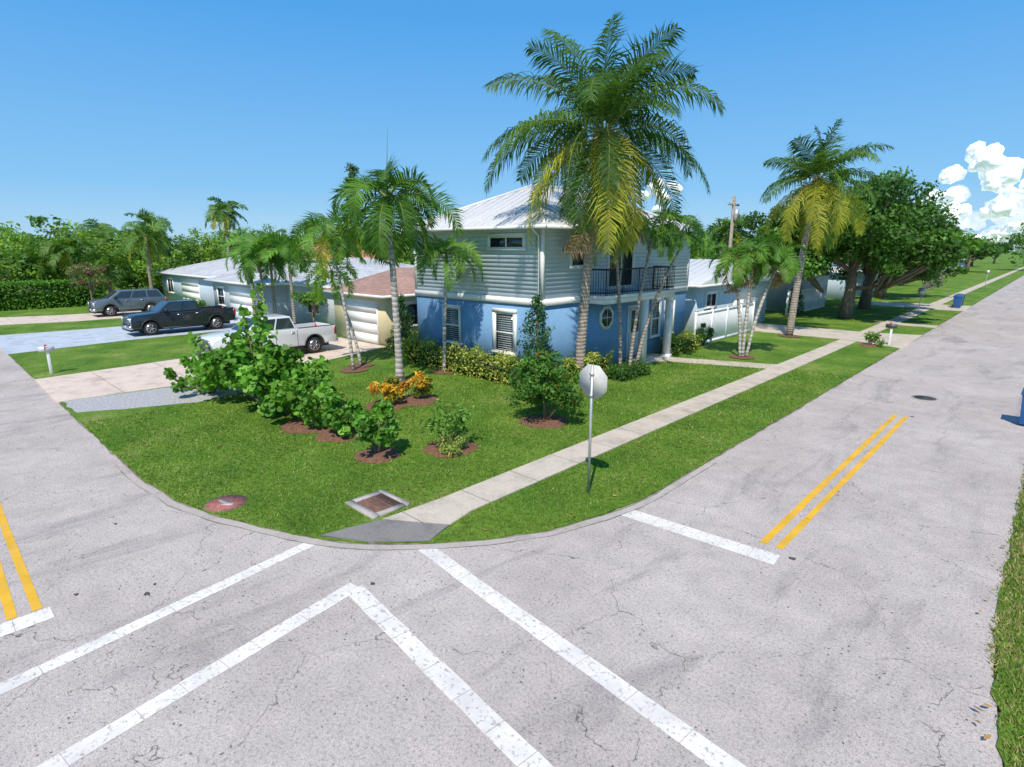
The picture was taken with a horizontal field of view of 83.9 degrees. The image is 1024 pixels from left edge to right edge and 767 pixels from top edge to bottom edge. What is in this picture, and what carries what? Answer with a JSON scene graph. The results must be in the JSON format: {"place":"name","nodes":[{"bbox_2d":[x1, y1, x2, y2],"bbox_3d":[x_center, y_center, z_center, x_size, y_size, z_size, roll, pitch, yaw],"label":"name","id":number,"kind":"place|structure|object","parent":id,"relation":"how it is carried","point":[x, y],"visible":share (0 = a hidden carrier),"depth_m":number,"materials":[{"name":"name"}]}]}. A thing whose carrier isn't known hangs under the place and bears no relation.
{"place":"outdoors","nodes":[
{"label":"outdoors","id":0,"kind":"place"},
{"bbox_2d":[0,311,141,324],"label":"driveway","id":1,"kind":"structure","parent":0,"point":[46,319],"depth_m":42.20,"materials":[{"name":"concrete"}]},
{"bbox_2d":[87,288,166,316],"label":"grey suv","id":2,"kind":"object","parent":1,"relation":"on","point":[112,303],"visible":0.88,"depth_m":43.97,"materials":[{"name":"blue paint"}]},
{"bbox_2d":[0,319,239,354],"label":"driveway","id":3,"kind":"structure","parent":0,"point":[18,343],"depth_m":33.59,"materials":[{"name":"concrete"}]},
{"bbox_2d":[121,299,237,334],"bbox_3d":[-20.775,-4.262,35.745,2.460,1.900,6.100,12,18,42],"label":"black pickup truck","id":4,"kind":"object","parent":3,"relation":"on","point":[170,314],"visible":1,"depth_m":34.84,"materials":[{"name":"paint"}]},
{"bbox_2d":[34,337,384,402],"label":"driveway","id":5,"kind":"structure","parent":0,"point":[104,382],"depth_m":22.75,"materials":[{"name":"concrete"}]},
{"bbox_2d":[196,314,337,354],"bbox_3d":[-11.648,-2.291,27.434,2.460,1.900,6.100,12,18,42],"label":"white pickup truck","id":6,"kind":"object","parent":5,"relation":"on","point":[312,336],"visible":0.68,"depth_m":27.20,"materials":[{"name":"paint"}]},
{"bbox_2d":[204,257,413,288],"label":"roof","id":7,"kind":"structure","parent":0,"point":[369,267],"depth_m":40.60,"materials":[{"name":"grey"}]},
{"bbox_2d":[333,294,417,345],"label":"walls","id":8,"kind":"structure","parent":0,"point":[385,314],"depth_m":30.45,"materials":[{"name":"beige paint"}]},
{"bbox_2d":[322,267,416,298],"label":"roof","id":9,"kind":"structure","parent":8,"relation":"on","point":[377,285],"depth_m":31.31,"materials":[{"name":"brown"}]},
{"bbox_2d":[345,298,417,344],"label":"windows and doors","id":10,"kind":"structure","parent":8,"relation":"attached to","point":[363,315],"depth_m":31.21,"materials":[{"name":"white metal"}]},
{"bbox_2d":[320,519,448,543],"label":"ramp pavement","id":11,"kind":"structure","parent":0,"point":[380,530],"depth_m":10.41,"materials":[{"name":"concrete"}]},
{"bbox_2d":[0,275,1023,766],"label":"road","id":12,"kind":"structure","parent":0,"point":[858,631],"depth_m":8.25,"materials":[{"name":"asphalt"}]},
{"bbox_2d":[0,562,17,620],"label":"line","id":13,"kind":"object","parent":12,"relation":"on","point":[8,604],"visible":1,"depth_m":8.53,"materials":[{"name":"yellow paint"}]},
{"bbox_2d":[0,503,42,610],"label":"line","id":14,"kind":"object","parent":12,"relation":"on","point":[27,584],"visible":1,"depth_m":9.44,"materials":[{"name":"yellow paint"}]},
{"bbox_2d":[0,607,53,636],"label":"stop line","id":15,"kind":"object","parent":12,"relation":"on","point":[25,621],"visible":1,"depth_m":8.00,"materials":[{"name":"white paint"}]},
{"bbox_2d":[0,538,319,694],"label":"crosswalk line","id":16,"kind":"object","parent":12,"relation":"on","point":[45,667],"visible":1,"depth_m":7.96,"materials":[{"name":"white paint"}]},
{"bbox_2d":[36,583,357,766],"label":"crosswalk line","id":17,"kind":"object","parent":12,"relation":"on","point":[93,741],"visible":1,"depth_m":6.85,"materials":[{"name":"white paint"}]},
{"bbox_2d":[134,478,687,549],"bbox_3d":[-2.232,2.523,11.439,12.515,0.001,3.158,0,13,-1],"label":"kerb edging","id":18,"kind":"object","parent":12,"relation":"on","point":[157,493],"visible":1,"depth_m":10.58,"materials":[{"name":"concrete"}]},
{"bbox_2d":[346,585,553,766],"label":"crosswalk line","id":19,"kind":"object","parent":12,"relation":"on","point":[511,743],"visible":1,"depth_m":6.81,"materials":[{"name":"white paint"}]},
{"bbox_2d":[10,311,962,544],"bbox_3d":[-1.198,-1.347,27.747,78.887,0.001,36.238,-1,13,-3],"label":"road edge joint","id":20,"kind":"object","parent":12,"relation":"on","point":[138,476],"visible":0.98,"depth_m":11.88,"materials":[{"name":"concrete"}]},
{"bbox_2d":[419,549,745,766],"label":"crosswalk line","id":21,"kind":"object","parent":12,"relation":"on","point":[705,750],"visible":1,"depth_m":7.06,"materials":[{"name":"white paint"}]},
{"bbox_2d":[617,508,779,564],"bbox_3d":[3.281,2.744,10.513,3.032,0.001,0.396,11,17,38],"label":"stop line","id":22,"kind":"object","parent":12,"relation":"on","point":[740,548],"visible":1,"depth_m":10.32,"materials":[{"name":"white paint"}]},
{"bbox_2d":[759,414,897,543],"bbox_3d":[8.265,1.909,14.038,0.142,0.001,11.043,12,18,42],"label":"line","id":23,"kind":"object","parent":12,"relation":"on","point":[787,519],"visible":1,"depth_m":12.43,"materials":[{"name":"yellow paint"}]},
{"bbox_2d":[776,416,908,548],"bbox_3d":[8.468,1.953,13.850,0.139,0.001,11.043,12,18,42],"label":"line","id":24,"kind":"object","parent":12,"relation":"on","point":[792,533],"visible":1,"depth_m":12.33,"materials":[{"name":"yellow paint"}]},
{"bbox_2d":[0,258,1023,543],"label":"lawn","id":25,"kind":"structure","parent":0,"point":[848,362],"depth_m":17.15,"materials":[{"name":"green plant"}]},
{"bbox_2d":[0,249,52,282],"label":"background palm","id":26,"kind":"object","parent":25,"relation":"on","point":[28,257],"visible":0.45,"depth_m":52.19,"materials":[{"name":"green plant"}]},
{"bbox_2d":[0,278,107,310],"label":"clipped hedge","id":27,"kind":"object","parent":25,"relation":"on","point":[31,294],"visible":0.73,"depth_m":49.14,"materials":[{"name":"green plant"}]},
{"bbox_2d":[38,236,96,279],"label":"background palm","id":28,"kind":"object","parent":25,"relation":"on","point":[67,253],"visible":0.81,"depth_m":52.61,"materials":[{"name":"green plant"}]},
{"bbox_2d":[63,260,119,299],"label":"copperleaf tree","id":29,"kind":"object","parent":25,"relation":"on","point":[90,272],"visible":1,"depth_m":46.79,"materials":[{"name":"green plant"}]},
{"bbox_2d":[80,247,134,292],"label":"background palm","id":30,"kind":"object","parent":25,"relation":"on","point":[113,271],"visible":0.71,"depth_m":53.53,"materials":[{"name":"green plant"}]},
{"bbox_2d":[116,220,171,287],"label":"background palm","id":31,"kind":"object","parent":25,"relation":"on","point":[149,239],"visible":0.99,"depth_m":55.77,"materials":[{"name":"green plant"}]},
{"bbox_2d":[119,209,173,247],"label":"background palm","id":32,"kind":"object","parent":25,"relation":"on","point":[144,216],"visible":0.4,"depth_m":63.09,"materials":[{"name":"green plant"}]},
{"bbox_2d":[63,385,241,412],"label":"gravel path","id":33,"kind":"structure","parent":25,"relation":"on","point":[154,397],"depth_m":19.61,"materials":[{"name":"gravel"}]},
{"bbox_2d":[161,274,214,306],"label":"walls","id":34,"kind":"structure","parent":25,"relation":"on","point":[206,292],"depth_m":53.03,"materials":[{"name":"blue paint"}]},
{"bbox_2d":[166,277,200,299],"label":"windows and doors","id":35,"kind":"structure","parent":34,"relation":"attached to","point":[190,288],"depth_m":52.56,"materials":[{"name":"white glass"}]},
{"bbox_2d":[154,255,299,277],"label":"roof","id":36,"kind":"structure","parent":34,"relation":"on","point":[211,269],"depth_m":52.60,"materials":[{"name":"grey"}]},
{"bbox_2d":[163,349,228,393],"bbox_3d":[-10.926,-0.285,20.046,2.860,1.594,2.821,1,13,3],"label":"sea grape bush","id":37,"kind":"object","parent":25,"relation":"on","point":[185,360],"visible":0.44,"depth_m":19.89,"materials":[{"name":"green plant"}]},
{"bbox_2d":[202,196,248,257],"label":"background palm","id":38,"kind":"object","parent":25,"relation":"on","point":[219,217],"visible":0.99,"depth_m":65.58,"materials":[{"name":"green plant"}]},
{"bbox_2d":[204,495,247,511],"bbox_3d":[-5.837,2.446,11.646,0.800,0.042,0.800,12,18,42],"label":"utility cover","id":39,"kind":"object","parent":25,"relation":"on","point":[225,503],"visible":1,"depth_m":11.60,"materials":[{"name":"metal"}]},
{"bbox_2d":[188,283,278,401],"bbox_3d":[-9.207,-1.367,19.262,5.558,4.035,1.213,10,17,36],"label":"sea grape sapling","id":40,"kind":"object","parent":25,"relation":"on","point":[260,335],"visible":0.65,"depth_m":18.70,"materials":[{"name":"green plant"}]},
{"bbox_2d":[194,330,281,400],"bbox_3d":[-8.987,-0.505,18.984,3.298,2.503,2.712,12,18,42],"label":"sea grape bush","id":41,"kind":"object","parent":25,"relation":"on","point":[236,342],"visible":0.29,"depth_m":18.54,"materials":[{"name":"green plant"}]},
{"bbox_2d":[233,243,286,314],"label":"palm","id":42,"kind":"object","parent":25,"relation":"on","point":[247,264],"visible":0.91,"depth_m":34.04,"materials":[{"name":"green plant"}]},
{"bbox_2d":[242,229,290,313],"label":"palm","id":43,"kind":"object","parent":25,"relation":"on","point":[259,242],"visible":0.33,"depth_m":35.00,"materials":[{"name":"green plant"}]},
{"bbox_2d":[212,282,335,325],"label":"walls","id":44,"kind":"structure","parent":25,"relation":"on","point":[283,302],"depth_m":39.46,"materials":[{"name":"grey paint"}]},
{"bbox_2d":[216,286,320,318],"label":"windows and doors","id":45,"kind":"structure","parent":44,"relation":"attached to","point":[238,296],"depth_m":41.20,"materials":[{"name":"white glass"}]},
{"bbox_2d":[218,341,333,416],"bbox_3d":[-7.152,-0.169,17.790,2.820,2.402,3.434,12,18,42],"label":"sea grape bush","id":46,"kind":"object","parent":25,"relation":"on","point":[258,376],"visible":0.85,"depth_m":17.10,"materials":[{"name":"green plant"}]},
{"bbox_2d":[261,231,318,322],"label":"palm","id":47,"kind":"object","parent":25,"relation":"on","point":[292,270],"visible":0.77,"depth_m":33.96,"materials":[{"name":"green plant"}]},
{"bbox_2d":[280,417,331,432],"bbox_3d":[-5.907,1.171,16.871,1.722,0.064,1.751,-1,13,-2],"label":"mulch bed","id":48,"kind":"object","parent":25,"relation":"on","point":[295,425],"visible":0.51,"depth_m":16.38,"materials":[{"name":"soil"}]},
{"bbox_2d":[268,368,339,428],"bbox_3d":[-5.956,0.516,16.589,2.190,1.720,1.692,5,14,22],"label":"sea grape bush","id":49,"kind":"object","parent":48,"relation":"on","point":[306,393],"visible":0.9,"depth_m":16.28,"materials":[{"name":"green plant"}]},
{"bbox_2d":[283,202,373,369],"bbox_3d":[-7.349,-3.949,23.755,3.497,6.933,3.597,12,18,42],"label":"palm","id":50,"kind":"object","parent":25,"relation":"on","point":[311,228],"visible":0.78,"depth_m":22.75,"materials":[{"name":"green plant"}]},
{"bbox_2d":[302,249,362,364],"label":"palm","id":51,"kind":"object","parent":25,"relation":"on","point":[318,288],"visible":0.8,"depth_m":24.61,"materials":[{"name":"green plant"}]},
{"bbox_2d":[315,427,356,442],"bbox_3d":[-4.758,1.402,15.897,1.400,0.064,1.444,12,18,42],"label":"mulch bed","id":52,"kind":"object","parent":25,"relation":"on","point":[330,435],"visible":0.53,"depth_m":15.59,"materials":[{"name":"soil"}]},
{"bbox_2d":[321,392,362,436],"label":"sea grape bush","id":53,"kind":"object","parent":52,"relation":"on","point":[332,417],"visible":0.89,"depth_m":15.56,"materials":[{"name":"green plant"}]},
{"bbox_2d":[354,447,400,463],"bbox_3d":[-3.360,1.772,14.338,1.209,0.064,1.219,12,18,42],"label":"mulch bed","id":54,"kind":"object","parent":25,"relation":"on","point":[382,456],"visible":0.91,"depth_m":14.18,"materials":[{"name":"soil"}]},
{"bbox_2d":[349,399,402,452],"bbox_3d":[-3.351,1.171,14.134,1.207,1.461,1.386,1,13,3],"label":"sea grape bush","id":55,"kind":"object","parent":54,"relation":"on","point":[379,434],"visible":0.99,"depth_m":14.03,"materials":[{"name":"green plant"}]},
{"bbox_2d":[345,489,410,519],"bbox_3d":[-2.731,2.454,11.604,1.000,0.070,0.900,12,18,42],"label":"storm drain","id":56,"kind":"object","parent":25,"relation":"on","point":[376,504],"visible":1,"depth_m":11.55,"materials":[{"name":"concrete"}]},
{"bbox_2d":[365,399,407,409],"bbox_3d":[-4.149,0.680,18.940,1.541,0.064,1.523,12,18,42],"label":"mulch bed","id":57,"kind":"object","parent":25,"relation":"on","point":[397,404],"visible":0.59,"depth_m":18.80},
{"bbox_2d":[366,373,405,403],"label":"croton plant","id":58,"kind":"object","parent":57,"relation":"on","point":[386,388],"visible":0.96,"depth_m":18.70,"materials":[{"name":"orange plant"}]},
{"bbox_2d":[328,126,465,381],"bbox_3d":[-4.579,-4.592,21.315,5.034,9.306,4.649,12,18,42],"label":"christmas palm","id":59,"kind":"object","parent":25,"relation":"on","point":[385,208],"visible":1,"depth_m":20.39,"materials":[{"name":"green plant"}]},
{"bbox_2d":[385,293,417,355],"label":"conical tree","id":60,"kind":"object","parent":25,"relation":"on","point":[405,325],"visible":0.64,"depth_m":27.17,"materials":[{"name":"green plant"}]},
{"bbox_2d":[401,395,439,405],"bbox_3d":[-3.189,0.535,19.553,1.443,0.064,1.555,12,18,42],"label":"mulch bed","id":61,"kind":"object","parent":25,"relation":"on","point":[411,400],"visible":0.8,"depth_m":19.29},
{"bbox_2d":[406,371,434,398],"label":"croton plant","id":62,"kind":"object","parent":61,"relation":"on","point":[422,384],"visible":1,"depth_m":19.36,"materials":[{"name":"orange plant"}]},
{"bbox_2d":[411,231,482,370],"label":"palm","id":63,"kind":"object","parent":25,"relation":"on","point":[439,247],"visible":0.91,"depth_m":22.45,"materials":[{"name":"green plant"}]},
{"bbox_2d":[423,439,477,457],"bbox_3d":[-1.627,1.643,14.883,1.457,0.064,1.461,12,18,42],"label":"mulch bed","id":64,"kind":"object","parent":25,"relation":"on","point":[431,447],"visible":0.63,"depth_m":14.59,"materials":[{"name":"soil"}]},
{"bbox_2d":[418,398,475,444],"bbox_3d":[-1.603,1.088,14.607,1.334,1.410,1.336,12,18,42],"label":"dwarf schefflera bush","id":65,"kind":"object","parent":64,"relation":"on","point":[459,421],"visible":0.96,"depth_m":14.52,"materials":[{"name":"green plant"}]},
{"bbox_2d":[436,428,468,455],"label":"variegated shrub","id":66,"kind":"object","parent":64,"relation":"on","point":[455,445],"visible":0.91,"depth_m":14.41,"materials":[{"name":"green plant"}]},
{"bbox_2d":[401,333,521,385],"bbox_3d":[-2.298,-1.039,24.105,7.570,1.694,1.575,12,18,42],"label":"hedge","id":67,"kind":"object","parent":25,"relation":"on","point":[487,367],"visible":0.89,"depth_m":23.51,"materials":[{"name":"green plant"}]},
{"bbox_2d":[507,294,569,381],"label":"conical tree","id":68,"kind":"object","parent":25,"relation":"on","point":[537,320],"visible":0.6,"depth_m":20.48,"materials":[{"name":"green plant"}]},
{"bbox_2d":[519,414,569,428],"bbox_3d":[0.965,1.107,17.142,1.509,0.064,1.471,0,13,-1],"label":"mulch bed","id":69,"kind":"object","parent":25,"relation":"on","point":[535,421],"visible":0.94,"depth_m":16.94,"materials":[{"name":"soil"}]},
{"bbox_2d":[504,348,585,419],"bbox_3d":[0.961,0.148,16.804,2.152,2.235,2.379,-5,14,-20],"label":"hibiscus bush","id":70,"kind":"object","parent":69,"relation":"on","point":[537,376],"visible":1,"depth_m":16.62,"materials":[{"name":"green plant"}]},
{"bbox_2d":[417,291,685,370],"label":"ground floor walls","id":71,"kind":"structure","parent":25,"relation":"on","point":[476,318],"depth_m":24.64,"materials":[{"name":"blue paint"}]},
{"bbox_2d":[397,224,694,338],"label":"white trim","id":72,"kind":"structure","parent":71,"relation":"on","point":[526,301],"depth_m":22.51,"materials":[{"name":"wood"}]},
{"bbox_2d":[416,229,688,298],"bbox_3d":[2.320,-5.966,28.087,7.832,2.850,11.632,12,18,42],"label":"siding","id":73,"kind":"object","parent":71,"relation":"on","point":[509,273],"visible":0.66,"depth_m":23.20,"materials":[{"name":"wood"}]},
{"bbox_2d":[401,184,691,233],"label":"metal roof","id":74,"kind":"structure","parent":73,"relation":"on","point":[502,209],"depth_m":24.02,"materials":[{"name":"metal"}]},
{"bbox_2d":[442,233,675,355],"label":"windows","id":75,"kind":"structure","parent":71,"relation":"on","point":[504,327],"depth_m":23.68,"materials":[{"name":"white glass"}]},
{"bbox_2d":[560,348,613,380],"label":"hedge","id":76,"kind":"object","parent":25,"relation":"on","point":[597,359],"visible":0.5,"depth_m":22.64,"materials":[{"name":"green plant"}]},
{"bbox_2d":[579,364,607,492],"bbox_3d":[1.627,0.995,11.838,0.684,2.802,0.094,12,18,42],"label":"stop sign","id":77,"kind":"object","parent":25,"relation":"on","point":[592,381],"visible":0.98,"depth_m":11.65,"materials":[{"name":"metal"}]},
{"bbox_2d":[482,11,725,370],"bbox_3d":[3.083,-6.167,21.047,7.920,12.504,8.772,12,18,42],"label":"coconut palm","id":78,"kind":"object","parent":25,"relation":"on","point":[602,161],"visible":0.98,"depth_m":19.70,"materials":[{"name":"green plant"}]},
{"bbox_2d":[581,201,649,364],"bbox_3d":[3.958,-3.814,22.901,3.044,7.062,2.502,12,18,42],"label":"palm","id":79,"kind":"object","parent":25,"relation":"on","point":[619,303],"visible":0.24,"depth_m":22.68,"materials":[{"name":"green plant"}]},
{"bbox_2d":[604,359,651,381],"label":"hedge","id":80,"kind":"object","parent":25,"relation":"on","point":[620,373],"visible":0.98,"depth_m":22.73,"materials":[{"name":"green plant"}]},
{"bbox_2d":[589,288,676,362],"bbox_3d":[5.204,-2.418,25.259,1.300,3.250,5.700,12,18,42],"label":"porch","id":81,"kind":"object","parent":25,"relation":"on","point":[668,296],"visible":0.77,"depth_m":25.38,"materials":[{"name":"paint"}]},
{"bbox_2d":[590,265,675,295],"bbox_3d":[5.206,-4.516,24.758,1.163,1.065,5.570,12,18,42],"label":"balcony railing","id":82,"kind":"object","parent":81,"relation":"on","point":[667,287],"visible":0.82,"depth_m":24.06,"materials":[{"name":"black metal"}]},
{"bbox_2d":[624,205,688,366],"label":"palm","id":83,"kind":"object","parent":25,"relation":"on","point":[653,229],"visible":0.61,"depth_m":22.93,"materials":[{"name":"green plant"}]},
{"bbox_2d":[635,215,712,366],"bbox_3d":[6.705,-3.822,24.088,2.482,6.554,3.246,12,18,42],"label":"palm","id":84,"kind":"object","parent":25,"relation":"on","point":[694,239],"visible":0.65,"depth_m":23.73,"materials":[{"name":"green plant"}]},
{"bbox_2d":[657,327,704,355],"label":"hedge","id":85,"kind":"object","parent":25,"relation":"on","point":[681,343],"visible":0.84,"depth_m":28.41,"materials":[{"name":"green plant"}]},
{"bbox_2d":[693,301,754,344],"bbox_3d":[12.300,-3.524,32.740,0.170,1.950,7.870,12,18,42],"label":"vinyl fence","id":86,"kind":"object","parent":25,"relation":"on","point":[722,323],"visible":0.87,"depth_m":32.48,"materials":[{"name":"plastic"}]},
{"bbox_2d":[707,241,767,356],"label":"palm","id":87,"kind":"object","parent":25,"relation":"on","point":[729,257],"visible":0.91,"depth_m":26.03,"materials":[{"name":"green plant"}]},
{"bbox_2d":[723,233,780,356],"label":"palm","id":88,"kind":"object","parent":25,"relation":"on","point":[760,254],"visible":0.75,"depth_m":26.21,"materials":[{"name":"green plant"}]},
{"bbox_2d":[745,241,808,356],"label":"palm","id":89,"kind":"object","parent":25,"relation":"on","point":[787,267],"visible":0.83,"depth_m":26.13,"materials":[{"name":"green plant"}]},
{"bbox_2d":[765,271,834,310],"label":"white cottage","id":90,"kind":"structure","parent":25,"relation":"on","point":[775,299],"depth_m":47.87,"materials":[{"name":"grey"}]},
{"bbox_2d":[785,284,827,315],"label":"vinyl fence","id":91,"kind":"object","parent":25,"relation":"on","point":[814,298],"visible":0.65,"depth_m":47.69,"materials":[{"name":"plastic"}]},
{"bbox_2d":[759,117,894,335],"bbox_3d":[17.169,-8.535,32.408,6.625,11.871,6.605,12,18,42],"label":"coconut palm","id":92,"kind":"object","parent":25,"relation":"on","point":[816,202],"visible":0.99,"depth_m":31.35,"materials":[{"name":"green plant"}]},
{"bbox_2d":[807,258,877,298],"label":"blue cottage","id":93,"kind":"structure","parent":25,"relation":"on","point":[835,289],"depth_m":58.92,"materials":[{"name":"paint"}]},
{"bbox_2d":[738,166,987,318],"bbox_3d":[24.538,-10.140,41.801,15.308,10.702,12.981,6,15,25],"label":"oak tree","id":94,"kind":"object","parent":25,"relation":"on","point":[893,249],"visible":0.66,"depth_m":38.42,"materials":[{"name":"green plant"}]},
{"bbox_2d":[807,175,962,308],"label":"oak tree","id":95,"kind":"object","parent":25,"relation":"on","point":[865,299],"visible":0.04,"depth_m":46.38,"materials":[{"name":"green plant"}]},
{"bbox_2d":[965,236,1003,270],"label":"street tree","id":96,"kind":"object","parent":25,"relation":"on","point":[982,253],"visible":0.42,"depth_m":122.58,"materials":[{"name":"green plant"}]},
{"bbox_2d":[0,0,1023,250],"label":"sky","id":97,"kind":"structure","parent":0,"point":[109,109],"materials":[{"name":"blue"}]},
{"bbox_2d":[383,266,1023,524],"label":"sidewalk","id":98,"kind":"structure","parent":0,"point":[450,509],"depth_m":15.07,"materials":[{"name":"concrete"}]},
{"bbox_2d":[658,357,776,368],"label":"path","id":99,"kind":"structure","parent":0,"point":[720,362],"depth_m":25.91,"materials":[{"name":"concrete"}]},
{"bbox_2d":[683,259,775,336],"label":"cottage","id":100,"kind":"structure","parent":0,"point":[704,292],"depth_m":34.33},
{"bbox_2d":[704,285,763,322],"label":"windows and doors","id":101,"kind":"structure","parent":100,"relation":"in","point":[756,294],"depth_m":37.35,"materials":[{"name":"white glass"}]},
{"bbox_2d":[706,213,756,256],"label":"tree","id":102,"kind":"object","parent":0,"point":[719,231],"visible":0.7,"depth_m":44.96,"materials":[{"name":"green plant"}]},
{"bbox_2d":[641,141,1023,252],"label":"cloud","id":103,"kind":"structure","parent":0,"point":[996,169],"depth_m":666.78,"materials":[{"name":"white"}]},
{"bbox_2d":[754,323,922,348],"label":"driveway","id":104,"kind":"structure","parent":0,"point":[900,341],"depth_m":34.74,"materials":[{"name":"concrete"}]},
{"bbox_2d":[795,251,1023,717],"bbox_3d":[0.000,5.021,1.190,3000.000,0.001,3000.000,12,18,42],"label":"ground","id":105,"kind":"structure","parent":0,"point":[1003,255],"depth_m":369.47,"materials":[{"name":"green plant"}]},
{"bbox_2d":[0,216,430,293],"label":"distant trees","id":106,"kind":"object","parent":105,"relation":"on","point":[186,251],"visible":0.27,"depth_m":61.75,"materials":[{"name":"green plant"}]},
{"bbox_2d":[0,215,1023,265],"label":"distant trees","id":107,"kind":"object","parent":105,"relation":"on","point":[1018,240],"depth_m":128.46,"materials":[{"name":"green plant"}]},
{"bbox_2d":[984,464,1023,766],"bbox_3d":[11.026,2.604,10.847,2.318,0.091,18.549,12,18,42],"label":"grass","id":108,"kind":"structure","parent":0,"point":[1002,658],"depth_m":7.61,"materials":[{"name":"plant"}]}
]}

